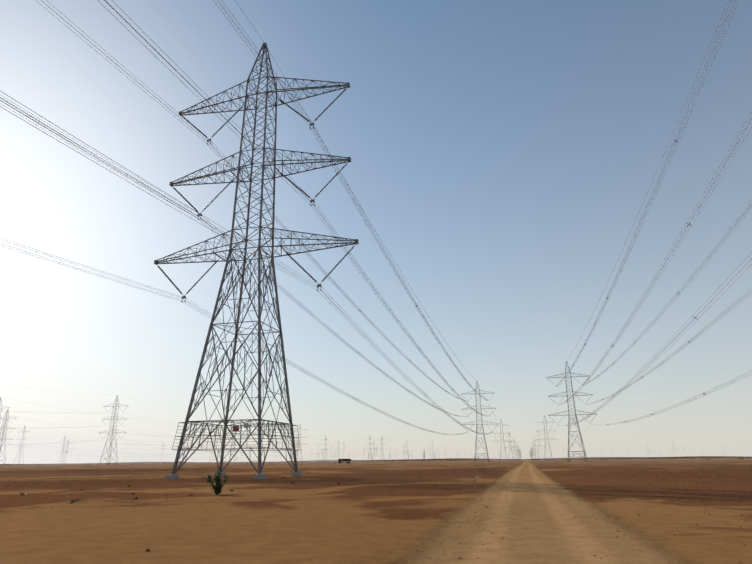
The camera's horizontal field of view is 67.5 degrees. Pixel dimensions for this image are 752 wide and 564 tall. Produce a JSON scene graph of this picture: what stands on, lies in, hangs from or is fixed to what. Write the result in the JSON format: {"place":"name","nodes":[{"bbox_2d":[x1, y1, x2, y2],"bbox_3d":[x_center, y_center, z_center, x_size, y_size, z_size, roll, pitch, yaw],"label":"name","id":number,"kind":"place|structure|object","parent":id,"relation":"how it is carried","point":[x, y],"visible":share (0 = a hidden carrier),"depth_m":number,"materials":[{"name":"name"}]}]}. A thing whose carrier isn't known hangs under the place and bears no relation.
{"place":"outdoors","nodes":[
{"label":"outdoors","id":0,"kind":"place"},
{"bbox_2d":[0,410,13,465],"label":"tower","id":1,"kind":"structure","parent":0,"point":[3,433],"depth_m":634.55,"materials":[{"name":"metal"}]},
{"bbox_2d":[99,396,128,464],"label":"tower","id":2,"kind":"structure","parent":0,"point":[112,431],"depth_m":493.32,"materials":[{"name":"metal"}]},
{"bbox_2d":[1,423,429,456],"bbox_3d":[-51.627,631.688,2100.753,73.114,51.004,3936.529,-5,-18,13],"label":"far line conductors","id":3,"kind":"object","parent":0,"point":[115,447],"visible":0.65,"depth_m":787.43,"materials":[{"name":"silver metal"}]},
{"bbox_2d":[4,402,434,457],"bbox_3d":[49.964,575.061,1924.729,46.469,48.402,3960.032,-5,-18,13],"label":"far line conductors","id":4,"kind":"object","parent":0,"point":[181,423],"visible":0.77,"depth_m":663.20,"materials":[{"name":"silver metal"}]},
{"bbox_2d":[2,393,445,453],"bbox_3d":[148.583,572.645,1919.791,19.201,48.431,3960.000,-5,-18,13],"label":"far line conductors","id":5,"kind":"object","parent":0,"point":[140,420],"visible":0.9,"depth_m":488.08,"materials":[{"name":"silver metal"}]},
{"bbox_2d":[0,0,514,450],"bbox_3d":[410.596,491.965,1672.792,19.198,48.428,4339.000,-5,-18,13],"label":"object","id":6,"kind":"object","parent":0,"point":[358,352],"visible":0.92,"depth_m":70.82,"materials":[{"name":"silver metal"}]},
{"bbox_2d":[0,456,750,464],"bbox_3d":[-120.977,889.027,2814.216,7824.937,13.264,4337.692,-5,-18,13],"label":"terrain rises","id":7,"kind":"object","parent":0,"point":[545,458],"depth_m":2368.71,"materials":[{"name":"soil"}]},
{"bbox_2d":[0,458,751,563],"bbox_3d":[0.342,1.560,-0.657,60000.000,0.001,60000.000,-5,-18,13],"label":"ground","id":8,"kind":"structure","parent":0,"point":[45,536],"depth_m":21.05,"materials":[{"name":"soil"}]},
{"bbox_2d":[207,469,228,494],"bbox_3d":[-8.710,10.919,30.847,1.169,1.458,1.122,1,-18,-5],"label":"shrub sapling","id":9,"kind":"object","parent":8,"relation":"on","point":[217,486],"visible":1,"depth_m":30.65,"materials":[{"name":"green plant"}]},
{"bbox_2d":[154,42,358,478],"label":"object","id":10,"kind":"structure","parent":8,"relation":"on","point":[225,421],"depth_m":70.65,"materials":[{"name":"metal"}]},
{"bbox_2d":[338,458,350,463],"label":"truck","id":11,"kind":"object","parent":8,"relation":"on","point":[340,460],"visible":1,"depth_m":378.60,"materials":[{"name":"grey"}]},
{"bbox_2d":[20,469,720,503],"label":"dry scrub clumps","id":12,"kind":"object","parent":8,"relation":"on","point":[72,501],"visible":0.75,"depth_m":33.93,"materials":[{"name":"brown plant"}]},
{"bbox_2d":[1,475,744,563],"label":"pebbles","id":13,"kind":"object","parent":8,"relation":"on","point":[147,549],"visible":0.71,"depth_m":16.95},
{"bbox_2d":[2,463,751,545],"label":"stubble patch","id":14,"kind":"object","parent":8,"relation":"on","point":[402,477],"visible":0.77,"depth_m":68.98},
{"bbox_2d":[5,457,751,465],"bbox_3d":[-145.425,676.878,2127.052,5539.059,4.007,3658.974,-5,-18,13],"label":"distant scrub","id":15,"kind":"object","parent":8,"relation":"on","point":[392,461],"visible":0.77,"depth_m":1019.78,"materials":[{"name":"green plant"}]},
{"bbox_2d":[0,0,751,463],"label":"sky","id":16,"kind":"structure","parent":0,"point":[506,155],"materials":[{"name":"blue"}]},
{"bbox_2d":[461,382,497,461],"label":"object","id":17,"kind":"structure","parent":0,"point":[478,427],"depth_m":421.04,"materials":[{"name":"metal"}]},
{"bbox_2d":[383,460,695,563],"bbox_3d":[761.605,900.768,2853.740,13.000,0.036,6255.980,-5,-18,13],"label":"dirt track","id":18,"kind":"structure","parent":0,"point":[543,540],"depth_m":13.27,"materials":[{"name":"brown soil"}]},
{"bbox_2d":[548,361,596,461],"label":"line tower","id":19,"kind":"structure","parent":0,"point":[574,417],"depth_m":339.25,"materials":[{"name":"metal"}]},
{"bbox_2d":[531,0,751,453],"bbox_3d":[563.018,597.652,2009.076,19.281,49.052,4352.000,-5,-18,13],"label":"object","id":20,"kind":"object","parent":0,"point":[688,341],"visible":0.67,"depth_m":101.27,"materials":[{"name":"silver metal"}]}
]}

